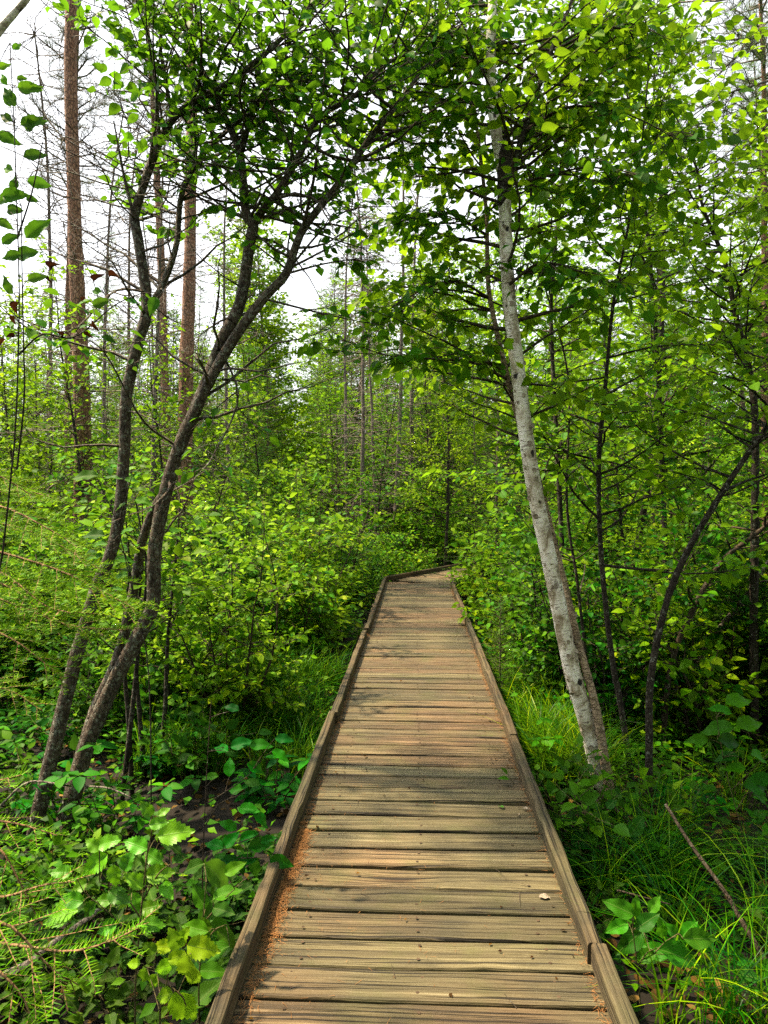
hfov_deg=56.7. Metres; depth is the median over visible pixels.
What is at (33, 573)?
leafy shrub
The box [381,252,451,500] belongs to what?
leafy tree
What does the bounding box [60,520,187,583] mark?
leafy shrub
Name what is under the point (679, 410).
sapling
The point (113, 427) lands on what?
sapling
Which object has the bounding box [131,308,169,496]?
dead tree
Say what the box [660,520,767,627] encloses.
leafy shrub
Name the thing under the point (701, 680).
leafy shrub
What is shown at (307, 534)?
leafy shrub
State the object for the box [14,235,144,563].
sapling
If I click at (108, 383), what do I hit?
leafy tree
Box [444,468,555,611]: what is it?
leafy shrub
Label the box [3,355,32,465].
larch tree
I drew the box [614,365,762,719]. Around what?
sapling
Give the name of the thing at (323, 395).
larch tree
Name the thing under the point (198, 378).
larch tree
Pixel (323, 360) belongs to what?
sapling
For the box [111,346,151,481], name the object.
leafy tree
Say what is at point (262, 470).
leafy shrub
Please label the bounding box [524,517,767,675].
leafy shrub
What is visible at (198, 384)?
spruce tree
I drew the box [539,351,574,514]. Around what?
larch tree
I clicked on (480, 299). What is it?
leafy tree
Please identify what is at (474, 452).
spruce tree
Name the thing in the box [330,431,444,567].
leafy shrub
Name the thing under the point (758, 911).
leafy herb
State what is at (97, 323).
leafy tree
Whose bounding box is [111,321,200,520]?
sapling
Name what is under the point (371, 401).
dead tree
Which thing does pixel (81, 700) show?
leafy shrub
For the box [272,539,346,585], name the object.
leafy shrub
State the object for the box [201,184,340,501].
leafy tree
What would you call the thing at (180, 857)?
leafy herb
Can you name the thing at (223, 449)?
leafy shrub
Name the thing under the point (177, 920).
leafy herb
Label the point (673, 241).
leafy tree
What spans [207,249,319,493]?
leafy tree
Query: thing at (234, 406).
larch tree
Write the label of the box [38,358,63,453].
leafy tree
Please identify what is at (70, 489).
leafy shrub
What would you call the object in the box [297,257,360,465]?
larch tree
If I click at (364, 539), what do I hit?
leafy shrub
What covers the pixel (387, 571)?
leafy shrub
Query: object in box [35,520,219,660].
leafy shrub
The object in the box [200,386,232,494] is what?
sapling
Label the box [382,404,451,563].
spruce tree
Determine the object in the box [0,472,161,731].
fir tree
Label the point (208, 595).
sapling
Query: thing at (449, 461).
sapling
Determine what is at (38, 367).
leafy tree
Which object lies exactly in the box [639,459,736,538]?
leafy shrub
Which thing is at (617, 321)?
larch tree
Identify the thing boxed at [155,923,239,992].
leafy herb
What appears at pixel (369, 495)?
leafy shrub
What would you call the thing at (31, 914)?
leafy herb
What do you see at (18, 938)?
leafy herb
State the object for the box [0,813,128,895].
leafy herb
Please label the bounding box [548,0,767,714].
sapling
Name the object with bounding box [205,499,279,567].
leafy shrub
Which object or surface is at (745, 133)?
sapling
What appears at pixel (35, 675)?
leafy herb
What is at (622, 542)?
sapling
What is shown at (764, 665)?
leafy shrub
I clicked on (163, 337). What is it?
pine tree
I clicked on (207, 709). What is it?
leafy herb
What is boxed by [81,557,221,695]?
leafy shrub
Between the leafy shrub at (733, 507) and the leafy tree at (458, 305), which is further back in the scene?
the leafy tree at (458, 305)
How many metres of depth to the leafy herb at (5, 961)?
2.57 m
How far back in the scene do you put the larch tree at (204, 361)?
53.62 m
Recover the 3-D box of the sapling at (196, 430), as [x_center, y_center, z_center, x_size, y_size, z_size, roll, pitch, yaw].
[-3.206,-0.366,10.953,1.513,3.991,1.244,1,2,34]
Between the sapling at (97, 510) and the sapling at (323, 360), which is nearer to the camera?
the sapling at (97, 510)
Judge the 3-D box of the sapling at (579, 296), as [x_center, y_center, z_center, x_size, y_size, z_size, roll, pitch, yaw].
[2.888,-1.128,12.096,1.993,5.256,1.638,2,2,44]
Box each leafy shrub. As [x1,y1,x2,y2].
[0,438,72,584]
[0,439,167,673]
[0,512,72,581]
[0,518,88,637]
[0,529,25,620]
[0,538,69,662]
[0,542,132,691]
[0,546,87,689]
[1,395,118,492]
[3,461,55,518]
[11,501,353,702]
[23,467,107,532]
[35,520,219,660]
[35,605,188,747]
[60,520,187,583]
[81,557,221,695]
[90,581,278,731]
[101,514,280,655]
[105,492,175,516]
[113,519,198,609]
[117,411,204,504]
[122,498,184,559]
[124,494,317,565]
[127,482,318,729]
[149,451,250,500]
[173,480,273,570]
[174,515,287,569]
[175,476,233,522]
[181,479,303,640]
[188,467,277,578]
[193,421,253,523]
[204,558,296,630]
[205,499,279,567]
[210,464,296,552]
[212,546,345,678]
[219,529,369,657]
[220,448,385,634]
[231,461,362,565]
[234,541,312,598]
[247,424,360,545]
[249,459,318,558]
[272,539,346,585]
[276,528,343,567]
[279,476,344,515]
[294,462,391,615]
[305,446,370,528]
[318,519,373,571]
[320,520,405,605]
[320,522,385,585]
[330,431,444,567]
[349,481,405,531]
[350,523,421,591]
[367,463,425,543]
[395,454,504,566]
[397,540,451,571]
[401,420,505,539]
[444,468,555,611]
[450,519,529,623]
[451,524,586,655]
[456,472,547,552]
[472,429,570,523]
[474,426,630,619]
[477,518,539,636]
[478,515,595,580]
[478,551,624,701]
[483,489,712,719]
[503,506,767,738]
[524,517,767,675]
[530,480,661,635]
[537,426,601,522]
[541,537,767,748]
[543,448,636,566]
[566,518,647,561]
[566,567,686,692]
[573,576,692,703]
[574,523,701,644]
[579,523,697,595]
[588,432,749,577]
[598,532,767,717]
[607,428,698,532]
[623,509,763,617]
[634,440,767,688]
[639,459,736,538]
[639,532,701,601]
[645,559,747,674]
[648,470,760,584]
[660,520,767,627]
[679,479,750,536]
[688,498,767,677]
[698,489,750,538]
[708,489,760,538]
[733,494,759,550]
[735,525,767,542]
[738,576,767,670]
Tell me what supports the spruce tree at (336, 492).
on the ground at (182, 812)
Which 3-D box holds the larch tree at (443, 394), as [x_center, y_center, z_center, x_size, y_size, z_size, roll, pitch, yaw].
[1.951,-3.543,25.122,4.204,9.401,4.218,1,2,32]
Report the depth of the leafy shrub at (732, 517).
10.26 m
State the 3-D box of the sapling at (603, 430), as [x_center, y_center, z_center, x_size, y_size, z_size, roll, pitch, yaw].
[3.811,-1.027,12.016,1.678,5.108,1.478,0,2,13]
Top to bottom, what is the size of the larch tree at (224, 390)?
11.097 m
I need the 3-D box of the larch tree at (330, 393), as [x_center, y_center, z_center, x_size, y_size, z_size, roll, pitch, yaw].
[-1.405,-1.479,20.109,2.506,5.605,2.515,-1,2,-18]
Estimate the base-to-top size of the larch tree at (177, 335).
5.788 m
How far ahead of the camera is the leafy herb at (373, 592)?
11.90 m
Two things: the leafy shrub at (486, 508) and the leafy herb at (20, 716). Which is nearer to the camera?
the leafy herb at (20, 716)
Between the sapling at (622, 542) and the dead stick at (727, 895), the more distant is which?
the sapling at (622, 542)
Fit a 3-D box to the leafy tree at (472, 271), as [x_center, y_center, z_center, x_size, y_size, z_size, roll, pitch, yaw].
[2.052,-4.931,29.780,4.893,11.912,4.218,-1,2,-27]
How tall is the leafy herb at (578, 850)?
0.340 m
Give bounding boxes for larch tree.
[0,327,30,457]
[0,336,45,488]
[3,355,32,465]
[4,341,61,509]
[27,272,116,502]
[88,232,123,477]
[98,311,148,511]
[101,366,145,484]
[130,309,211,543]
[174,340,240,519]
[194,265,216,442]
[199,329,217,447]
[200,377,243,514]
[211,334,285,531]
[213,354,241,444]
[222,382,239,508]
[269,300,298,457]
[295,287,335,427]
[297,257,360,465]
[308,360,382,541]
[310,364,343,464]
[322,321,373,502]
[353,327,396,438]
[400,392,432,543]
[403,257,480,510]
[409,300,478,535]
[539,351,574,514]
[547,249,611,442]
[559,278,602,444]
[575,246,632,423]
[580,296,647,524]
[602,277,682,531]
[613,3,707,532]
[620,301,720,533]
[632,296,652,448]
[686,260,717,405]
[724,4,767,517]
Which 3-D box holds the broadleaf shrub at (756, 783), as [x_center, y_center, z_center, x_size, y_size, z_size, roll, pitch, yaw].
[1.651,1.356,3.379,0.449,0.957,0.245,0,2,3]
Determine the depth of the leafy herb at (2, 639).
7.25 m
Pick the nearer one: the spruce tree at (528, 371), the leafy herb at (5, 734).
the leafy herb at (5, 734)
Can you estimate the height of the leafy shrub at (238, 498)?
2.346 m
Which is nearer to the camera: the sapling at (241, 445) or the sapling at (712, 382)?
the sapling at (712, 382)
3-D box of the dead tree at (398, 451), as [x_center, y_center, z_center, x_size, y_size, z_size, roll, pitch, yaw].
[0.456,-4.471,15.944,3.390,11.814,3.477,0,2,-6]
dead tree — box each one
[0,0,129,507]
[23,73,175,534]
[28,201,120,441]
[63,104,198,514]
[84,73,237,534]
[102,189,202,506]
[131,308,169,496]
[171,124,280,522]
[287,162,392,536]
[300,90,430,556]
[310,200,412,546]
[333,23,470,562]
[334,272,403,517]
[352,91,483,561]
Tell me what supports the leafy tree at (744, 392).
on the ground at (182, 812)
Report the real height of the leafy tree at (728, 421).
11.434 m
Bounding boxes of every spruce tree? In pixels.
[157,314,242,512]
[232,361,312,545]
[282,454,331,552]
[290,320,371,497]
[310,335,384,529]
[316,454,370,560]
[342,426,384,555]
[368,422,422,541]
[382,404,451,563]
[415,381,464,549]
[422,427,482,563]
[430,364,516,559]
[434,358,529,606]
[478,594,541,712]
[479,395,538,532]
[491,341,571,518]
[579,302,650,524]
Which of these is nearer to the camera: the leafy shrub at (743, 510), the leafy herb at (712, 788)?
the leafy herb at (712, 788)
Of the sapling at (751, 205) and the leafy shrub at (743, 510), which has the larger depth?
the leafy shrub at (743, 510)
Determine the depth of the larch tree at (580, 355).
30.08 m
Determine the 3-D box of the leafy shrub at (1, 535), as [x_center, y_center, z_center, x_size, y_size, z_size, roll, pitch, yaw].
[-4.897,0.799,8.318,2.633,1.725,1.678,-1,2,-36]
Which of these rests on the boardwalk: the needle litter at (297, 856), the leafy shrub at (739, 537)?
the needle litter at (297, 856)
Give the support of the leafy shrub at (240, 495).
on the ground at (182, 812)
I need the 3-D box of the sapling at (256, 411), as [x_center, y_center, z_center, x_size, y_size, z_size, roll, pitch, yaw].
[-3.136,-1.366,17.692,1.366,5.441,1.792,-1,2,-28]
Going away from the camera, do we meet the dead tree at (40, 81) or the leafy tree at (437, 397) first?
the dead tree at (40, 81)
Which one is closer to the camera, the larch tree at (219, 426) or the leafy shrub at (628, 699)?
the leafy shrub at (628, 699)
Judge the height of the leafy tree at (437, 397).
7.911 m
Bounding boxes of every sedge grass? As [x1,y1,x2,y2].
[106,628,354,783]
[448,646,722,807]
[548,759,767,1023]
[602,639,767,936]
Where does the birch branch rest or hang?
attached to the alder tree at (286, 84)
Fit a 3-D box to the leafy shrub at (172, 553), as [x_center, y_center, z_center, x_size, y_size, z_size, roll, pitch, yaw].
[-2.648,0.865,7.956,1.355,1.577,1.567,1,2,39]
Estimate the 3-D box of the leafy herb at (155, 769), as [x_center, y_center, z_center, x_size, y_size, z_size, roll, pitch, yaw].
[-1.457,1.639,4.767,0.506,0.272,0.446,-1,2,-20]
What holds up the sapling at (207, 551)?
on the ground at (182, 812)
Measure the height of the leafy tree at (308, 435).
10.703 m
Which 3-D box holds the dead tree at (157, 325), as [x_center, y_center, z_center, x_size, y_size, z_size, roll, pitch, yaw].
[-3.019,-2.173,9.982,2.247,7.634,2.190,1,2,18]
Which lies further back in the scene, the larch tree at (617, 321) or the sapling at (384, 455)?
the larch tree at (617, 321)
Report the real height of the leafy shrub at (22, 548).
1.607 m
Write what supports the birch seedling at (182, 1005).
on the ground at (182, 812)
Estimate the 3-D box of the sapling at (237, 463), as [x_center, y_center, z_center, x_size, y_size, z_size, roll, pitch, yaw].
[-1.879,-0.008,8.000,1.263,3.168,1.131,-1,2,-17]
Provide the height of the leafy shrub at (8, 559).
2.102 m
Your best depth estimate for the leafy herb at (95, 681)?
6.12 m
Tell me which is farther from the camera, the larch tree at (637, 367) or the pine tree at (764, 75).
the larch tree at (637, 367)
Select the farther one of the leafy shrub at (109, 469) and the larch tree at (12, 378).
the larch tree at (12, 378)
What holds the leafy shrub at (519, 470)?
on the ground at (182, 812)
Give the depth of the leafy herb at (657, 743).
4.58 m
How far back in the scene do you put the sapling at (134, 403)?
10.83 m
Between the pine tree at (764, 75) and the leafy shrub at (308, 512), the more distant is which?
the leafy shrub at (308, 512)
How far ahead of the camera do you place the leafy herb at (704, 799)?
4.09 m
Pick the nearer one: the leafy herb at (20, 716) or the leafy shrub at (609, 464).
the leafy herb at (20, 716)
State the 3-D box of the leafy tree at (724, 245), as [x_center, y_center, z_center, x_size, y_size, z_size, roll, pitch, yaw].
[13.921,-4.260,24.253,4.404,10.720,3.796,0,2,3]
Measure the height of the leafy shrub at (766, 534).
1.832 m
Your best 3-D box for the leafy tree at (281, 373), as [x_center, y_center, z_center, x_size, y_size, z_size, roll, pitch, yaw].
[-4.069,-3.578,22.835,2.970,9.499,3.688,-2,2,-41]
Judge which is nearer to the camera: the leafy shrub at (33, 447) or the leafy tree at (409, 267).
the leafy shrub at (33, 447)
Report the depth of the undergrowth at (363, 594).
9.65 m
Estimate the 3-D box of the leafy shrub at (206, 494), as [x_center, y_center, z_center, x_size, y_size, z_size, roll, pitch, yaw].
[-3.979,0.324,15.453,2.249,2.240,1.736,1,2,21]
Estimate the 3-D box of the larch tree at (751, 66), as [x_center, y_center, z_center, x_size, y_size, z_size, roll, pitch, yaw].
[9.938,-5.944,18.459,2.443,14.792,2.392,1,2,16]
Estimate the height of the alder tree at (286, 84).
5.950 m
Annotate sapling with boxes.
[0,42,159,568]
[0,264,46,526]
[0,276,71,541]
[0,297,95,538]
[0,339,19,514]
[0,346,60,551]
[0,384,22,498]
[0,766,161,1023]
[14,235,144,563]
[18,409,73,513]
[19,388,74,555]
[38,360,114,576]
[62,401,136,503]
[62,458,220,795]
[67,485,204,800]
[68,477,205,780]
[91,336,163,540]
[94,365,159,523]
[100,465,230,761]
[109,298,224,545]
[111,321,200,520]
[127,499,232,718]
[134,342,211,534]
[144,354,216,534]
[167,367,273,643]
[172,378,245,539]
[177,327,214,460]
[200,353,228,449]
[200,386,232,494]
[227,337,294,550]
[228,383,254,499]
[232,344,286,510]
[301,369,359,511]
[302,364,371,533]
[309,318,357,514]
[351,350,412,554]
[370,369,405,504]
[391,269,467,551]
[392,238,493,565]
[395,240,471,497]
[421,0,671,569]
[470,380,544,548]
[472,0,767,792]
[473,140,649,664]
[475,310,608,577]
[477,306,540,524]
[495,372,597,567]
[498,281,611,522]
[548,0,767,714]
[552,13,767,748]
[559,249,687,607]
[563,297,657,533]
[564,0,765,577]
[599,149,767,819]
[605,338,767,754]
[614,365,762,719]
[642,544,767,732]
[647,258,748,521]
[662,353,697,458]
[664,255,746,502]
[673,338,756,519]
[677,401,738,547]
[688,421,722,464]
[696,354,767,561]
[717,144,767,527]
[748,411,767,511]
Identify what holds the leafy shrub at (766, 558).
on the ground at (182, 812)
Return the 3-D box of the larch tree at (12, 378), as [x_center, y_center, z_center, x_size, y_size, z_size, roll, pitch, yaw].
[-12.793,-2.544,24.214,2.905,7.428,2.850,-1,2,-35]
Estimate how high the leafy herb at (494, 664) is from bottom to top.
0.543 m
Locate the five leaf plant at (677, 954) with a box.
[602,895,716,1019]
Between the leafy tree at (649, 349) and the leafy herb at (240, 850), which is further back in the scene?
the leafy tree at (649, 349)
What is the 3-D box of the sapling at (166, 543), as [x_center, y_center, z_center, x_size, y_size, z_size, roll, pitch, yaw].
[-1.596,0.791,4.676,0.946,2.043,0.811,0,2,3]
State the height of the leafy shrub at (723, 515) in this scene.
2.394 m
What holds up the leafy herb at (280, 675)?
on the ground at (182, 812)
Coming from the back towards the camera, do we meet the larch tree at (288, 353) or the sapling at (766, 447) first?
the larch tree at (288, 353)
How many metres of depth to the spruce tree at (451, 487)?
17.43 m
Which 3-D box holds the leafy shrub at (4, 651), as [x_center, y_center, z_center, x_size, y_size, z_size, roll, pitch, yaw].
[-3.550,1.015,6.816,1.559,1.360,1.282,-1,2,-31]
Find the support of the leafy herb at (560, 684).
on the ground at (182, 812)
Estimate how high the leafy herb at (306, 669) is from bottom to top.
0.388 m
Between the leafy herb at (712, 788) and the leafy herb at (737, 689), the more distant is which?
the leafy herb at (737, 689)
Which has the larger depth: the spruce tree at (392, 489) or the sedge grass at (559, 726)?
the spruce tree at (392, 489)
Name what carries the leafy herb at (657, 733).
on the ground at (182, 812)
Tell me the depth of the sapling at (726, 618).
5.69 m
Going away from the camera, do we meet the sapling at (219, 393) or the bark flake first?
the bark flake
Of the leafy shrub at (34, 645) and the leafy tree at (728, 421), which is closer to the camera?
the leafy shrub at (34, 645)
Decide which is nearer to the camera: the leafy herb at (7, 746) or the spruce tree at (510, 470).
the leafy herb at (7, 746)
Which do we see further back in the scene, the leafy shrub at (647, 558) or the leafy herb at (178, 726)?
the leafy shrub at (647, 558)
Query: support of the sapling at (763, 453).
on the ground at (182, 812)
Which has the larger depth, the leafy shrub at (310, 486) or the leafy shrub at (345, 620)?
the leafy shrub at (310, 486)
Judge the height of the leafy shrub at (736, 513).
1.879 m
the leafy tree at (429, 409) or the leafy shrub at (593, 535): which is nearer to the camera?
the leafy shrub at (593, 535)
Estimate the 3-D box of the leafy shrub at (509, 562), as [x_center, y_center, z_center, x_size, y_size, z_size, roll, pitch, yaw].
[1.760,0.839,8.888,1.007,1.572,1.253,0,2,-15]
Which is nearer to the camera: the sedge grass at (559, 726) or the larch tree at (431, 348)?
the sedge grass at (559, 726)
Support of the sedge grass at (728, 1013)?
on the ground at (182, 812)
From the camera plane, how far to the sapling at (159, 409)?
14.02 m
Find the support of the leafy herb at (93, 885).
on the ground at (182, 812)
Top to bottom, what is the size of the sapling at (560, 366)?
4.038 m
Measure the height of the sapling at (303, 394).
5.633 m
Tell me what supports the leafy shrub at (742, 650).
on the ground at (182, 812)
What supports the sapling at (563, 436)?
on the ground at (182, 812)
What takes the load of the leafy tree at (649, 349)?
on the ground at (182, 812)
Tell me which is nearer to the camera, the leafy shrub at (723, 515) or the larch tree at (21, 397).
the leafy shrub at (723, 515)
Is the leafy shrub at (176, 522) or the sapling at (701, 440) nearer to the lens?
the leafy shrub at (176, 522)
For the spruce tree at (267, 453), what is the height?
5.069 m
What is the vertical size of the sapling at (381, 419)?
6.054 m
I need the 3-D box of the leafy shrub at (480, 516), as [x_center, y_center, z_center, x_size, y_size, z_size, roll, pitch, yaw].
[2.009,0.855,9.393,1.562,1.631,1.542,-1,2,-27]
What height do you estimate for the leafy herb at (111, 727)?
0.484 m
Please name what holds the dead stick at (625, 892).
on the sedge grass at (728, 1013)
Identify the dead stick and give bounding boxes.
[0,780,131,806]
[0,908,101,982]
[617,889,669,904]
[664,803,766,959]
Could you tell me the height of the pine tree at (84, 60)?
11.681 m
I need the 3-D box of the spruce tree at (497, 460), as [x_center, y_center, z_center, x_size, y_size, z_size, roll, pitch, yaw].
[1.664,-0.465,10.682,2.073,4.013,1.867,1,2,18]
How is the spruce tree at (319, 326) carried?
on the ground at (182, 812)
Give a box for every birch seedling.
[43,801,194,1023]
[127,926,220,1023]
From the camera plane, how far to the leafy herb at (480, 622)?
8.39 m
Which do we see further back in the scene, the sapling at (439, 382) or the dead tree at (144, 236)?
the sapling at (439, 382)
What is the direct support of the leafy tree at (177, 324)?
on the ground at (182, 812)
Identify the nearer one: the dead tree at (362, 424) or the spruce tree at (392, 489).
the dead tree at (362, 424)
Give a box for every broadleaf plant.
[181,858,246,1023]
[201,700,294,888]
[570,799,644,886]
[730,944,767,1005]
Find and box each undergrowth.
[0,610,767,1023]
[205,541,523,656]
[262,530,647,637]
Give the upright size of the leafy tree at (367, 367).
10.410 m
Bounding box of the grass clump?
[565,882,767,1023]
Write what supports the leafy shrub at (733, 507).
on the ground at (182, 812)
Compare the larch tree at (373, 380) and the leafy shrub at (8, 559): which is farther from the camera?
the larch tree at (373, 380)
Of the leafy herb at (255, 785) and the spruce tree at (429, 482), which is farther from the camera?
the spruce tree at (429, 482)
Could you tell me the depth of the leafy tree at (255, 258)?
19.16 m
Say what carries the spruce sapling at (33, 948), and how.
on the ground at (182, 812)
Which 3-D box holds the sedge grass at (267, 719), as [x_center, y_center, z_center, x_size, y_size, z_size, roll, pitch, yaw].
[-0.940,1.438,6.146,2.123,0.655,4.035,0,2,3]
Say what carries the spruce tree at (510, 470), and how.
on the ground at (182, 812)
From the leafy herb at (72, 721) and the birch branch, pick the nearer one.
the birch branch
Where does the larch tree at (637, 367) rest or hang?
on the ground at (182, 812)
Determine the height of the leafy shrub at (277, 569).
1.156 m
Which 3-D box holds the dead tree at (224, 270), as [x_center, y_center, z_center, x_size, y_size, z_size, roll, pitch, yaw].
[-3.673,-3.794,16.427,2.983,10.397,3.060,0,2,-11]
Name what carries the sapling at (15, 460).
on the ground at (182, 812)
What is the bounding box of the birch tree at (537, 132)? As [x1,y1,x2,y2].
[297,0,741,812]
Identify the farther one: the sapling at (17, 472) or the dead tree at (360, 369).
the dead tree at (360, 369)
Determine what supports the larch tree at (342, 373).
on the ground at (182, 812)
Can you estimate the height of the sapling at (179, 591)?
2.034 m
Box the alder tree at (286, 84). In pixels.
[0,0,579,836]
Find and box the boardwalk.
[205,556,638,1023]
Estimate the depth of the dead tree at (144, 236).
15.15 m
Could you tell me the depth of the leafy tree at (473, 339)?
31.59 m
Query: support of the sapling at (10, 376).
on the ground at (182, 812)
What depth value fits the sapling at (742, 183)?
5.17 m
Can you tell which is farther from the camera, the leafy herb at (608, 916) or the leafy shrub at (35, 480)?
the leafy shrub at (35, 480)
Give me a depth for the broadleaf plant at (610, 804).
3.28 m
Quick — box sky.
[0,0,767,457]
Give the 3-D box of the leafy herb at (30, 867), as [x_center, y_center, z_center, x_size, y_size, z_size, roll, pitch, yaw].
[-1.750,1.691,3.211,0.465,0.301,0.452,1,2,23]
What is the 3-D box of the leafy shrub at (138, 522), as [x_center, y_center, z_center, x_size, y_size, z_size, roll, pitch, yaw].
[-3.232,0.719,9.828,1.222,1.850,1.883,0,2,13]
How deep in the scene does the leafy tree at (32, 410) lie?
22.23 m
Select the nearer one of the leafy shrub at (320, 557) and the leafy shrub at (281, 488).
the leafy shrub at (320, 557)
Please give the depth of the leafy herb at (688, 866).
3.25 m
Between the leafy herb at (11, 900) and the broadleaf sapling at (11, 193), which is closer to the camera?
the broadleaf sapling at (11, 193)
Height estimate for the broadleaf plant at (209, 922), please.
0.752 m
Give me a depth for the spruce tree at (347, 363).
26.32 m
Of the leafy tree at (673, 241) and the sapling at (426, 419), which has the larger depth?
the leafy tree at (673, 241)
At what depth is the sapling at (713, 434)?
10.44 m
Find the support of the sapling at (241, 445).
on the ground at (182, 812)
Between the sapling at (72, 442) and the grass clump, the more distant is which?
the sapling at (72, 442)
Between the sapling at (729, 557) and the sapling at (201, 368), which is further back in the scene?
the sapling at (201, 368)
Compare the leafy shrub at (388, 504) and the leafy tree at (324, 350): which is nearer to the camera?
the leafy shrub at (388, 504)
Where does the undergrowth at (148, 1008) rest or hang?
on the ground at (182, 812)
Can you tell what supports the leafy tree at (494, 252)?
on the ground at (182, 812)
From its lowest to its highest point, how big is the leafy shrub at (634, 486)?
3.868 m
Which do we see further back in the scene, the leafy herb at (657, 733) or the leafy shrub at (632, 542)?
the leafy shrub at (632, 542)
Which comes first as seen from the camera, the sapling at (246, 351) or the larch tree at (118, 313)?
the sapling at (246, 351)
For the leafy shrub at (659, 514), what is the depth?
10.14 m
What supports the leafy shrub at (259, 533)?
on the ground at (182, 812)
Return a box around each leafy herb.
[0,636,14,664]
[0,657,58,717]
[0,667,18,696]
[0,689,53,740]
[0,692,83,762]
[0,716,35,766]
[0,727,63,826]
[0,733,138,832]
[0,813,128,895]
[0,857,60,907]
[0,881,54,969]
[0,885,36,939]
[0,906,112,1007]
[0,941,36,1002]
[0,944,124,1023]
[7,841,93,910]
[28,635,97,700]
[28,903,115,984]
[40,739,204,845]
[40,856,115,924]
[45,923,142,1005]
[48,693,93,727]
[57,679,116,701]
[61,945,188,1023]
[63,848,162,935]
[71,691,163,750]
[95,815,229,940]
[95,880,192,956]
[107,662,191,746]
[118,647,225,724]
[133,728,197,778]
[137,693,272,786]
[149,714,207,749]
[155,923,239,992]
[174,659,283,732]
[177,873,259,961]
[179,977,213,1023]
[181,872,264,925]
[197,647,239,688]
[231,753,311,813]
[232,818,281,887]
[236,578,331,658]
[242,640,292,693]
[266,665,328,708]
[362,578,381,604]
[468,585,511,641]
[479,635,512,658]
[490,637,558,676]
[498,733,635,866]
[504,681,567,719]
[527,717,612,779]
[550,804,626,879]
[552,740,711,840]
[582,875,647,941]
[608,728,674,781]
[617,711,679,749]
[626,829,706,894]
[652,824,727,862]
[653,777,729,817]
[686,683,767,773]
[703,784,767,848]
[707,817,767,879]
[720,707,762,721]
[740,891,767,944]
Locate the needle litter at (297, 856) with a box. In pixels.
[233,585,611,1023]
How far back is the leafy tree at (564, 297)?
21.83 m
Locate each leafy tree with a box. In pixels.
[0,285,56,554]
[5,281,91,510]
[10,361,53,498]
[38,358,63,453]
[61,324,147,518]
[87,296,159,457]
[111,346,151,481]
[133,293,209,499]
[193,342,233,458]
[193,364,210,510]
[200,218,307,504]
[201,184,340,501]
[201,218,343,496]
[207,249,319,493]
[229,251,307,474]
[286,307,329,445]
[298,298,354,447]
[304,203,403,514]
[307,291,386,462]
[327,272,407,491]
[348,280,418,540]
[354,363,390,462]
[377,254,485,552]
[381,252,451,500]
[384,244,494,488]
[394,234,488,503]
[401,324,468,480]
[414,282,499,517]
[425,231,532,516]
[453,203,546,478]
[453,300,492,452]
[495,185,592,493]
[517,214,627,491]
[530,257,612,458]
[599,201,732,531]
[621,201,712,473]
[676,284,732,460]
[677,172,767,505]
[712,382,761,466]
[713,280,761,522]
[723,242,760,409]
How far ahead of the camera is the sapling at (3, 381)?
9.71 m
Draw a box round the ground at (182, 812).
[0,536,767,1023]
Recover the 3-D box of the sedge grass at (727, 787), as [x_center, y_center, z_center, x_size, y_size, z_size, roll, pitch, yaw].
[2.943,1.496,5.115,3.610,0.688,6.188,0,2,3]
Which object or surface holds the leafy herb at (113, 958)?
on the ground at (182, 812)
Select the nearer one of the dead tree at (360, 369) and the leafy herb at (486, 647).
the leafy herb at (486, 647)
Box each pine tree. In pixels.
[0,0,142,526]
[0,0,192,568]
[86,0,230,516]
[89,0,289,555]
[591,0,767,227]
[691,0,767,593]
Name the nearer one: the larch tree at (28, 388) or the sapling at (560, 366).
the sapling at (560, 366)
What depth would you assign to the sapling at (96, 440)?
13.13 m
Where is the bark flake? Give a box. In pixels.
[539,893,550,898]
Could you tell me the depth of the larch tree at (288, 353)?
41.81 m
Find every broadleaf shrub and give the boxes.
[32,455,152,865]
[685,693,767,872]
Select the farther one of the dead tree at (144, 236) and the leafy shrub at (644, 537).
the dead tree at (144, 236)
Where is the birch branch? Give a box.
[0,0,30,36]
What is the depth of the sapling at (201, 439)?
11.87 m
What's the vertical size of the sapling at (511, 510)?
4.208 m
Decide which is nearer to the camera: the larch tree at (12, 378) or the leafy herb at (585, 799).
the leafy herb at (585, 799)
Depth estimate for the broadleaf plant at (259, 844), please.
2.69 m
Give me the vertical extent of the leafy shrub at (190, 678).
1.990 m
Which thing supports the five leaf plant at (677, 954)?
on the ground at (182, 812)
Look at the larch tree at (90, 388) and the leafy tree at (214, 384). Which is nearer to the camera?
the larch tree at (90, 388)
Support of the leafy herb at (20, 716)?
on the ground at (182, 812)
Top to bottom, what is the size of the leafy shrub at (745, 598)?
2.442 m
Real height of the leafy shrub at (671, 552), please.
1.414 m
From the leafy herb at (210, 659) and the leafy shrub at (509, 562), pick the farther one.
the leafy shrub at (509, 562)
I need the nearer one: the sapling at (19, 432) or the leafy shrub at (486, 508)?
the sapling at (19, 432)
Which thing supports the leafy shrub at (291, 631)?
on the ground at (182, 812)
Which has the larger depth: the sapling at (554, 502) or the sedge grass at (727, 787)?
the sapling at (554, 502)
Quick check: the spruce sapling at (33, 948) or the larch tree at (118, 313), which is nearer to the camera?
the spruce sapling at (33, 948)
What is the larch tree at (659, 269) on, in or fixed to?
on the ground at (182, 812)
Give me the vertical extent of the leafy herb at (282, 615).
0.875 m

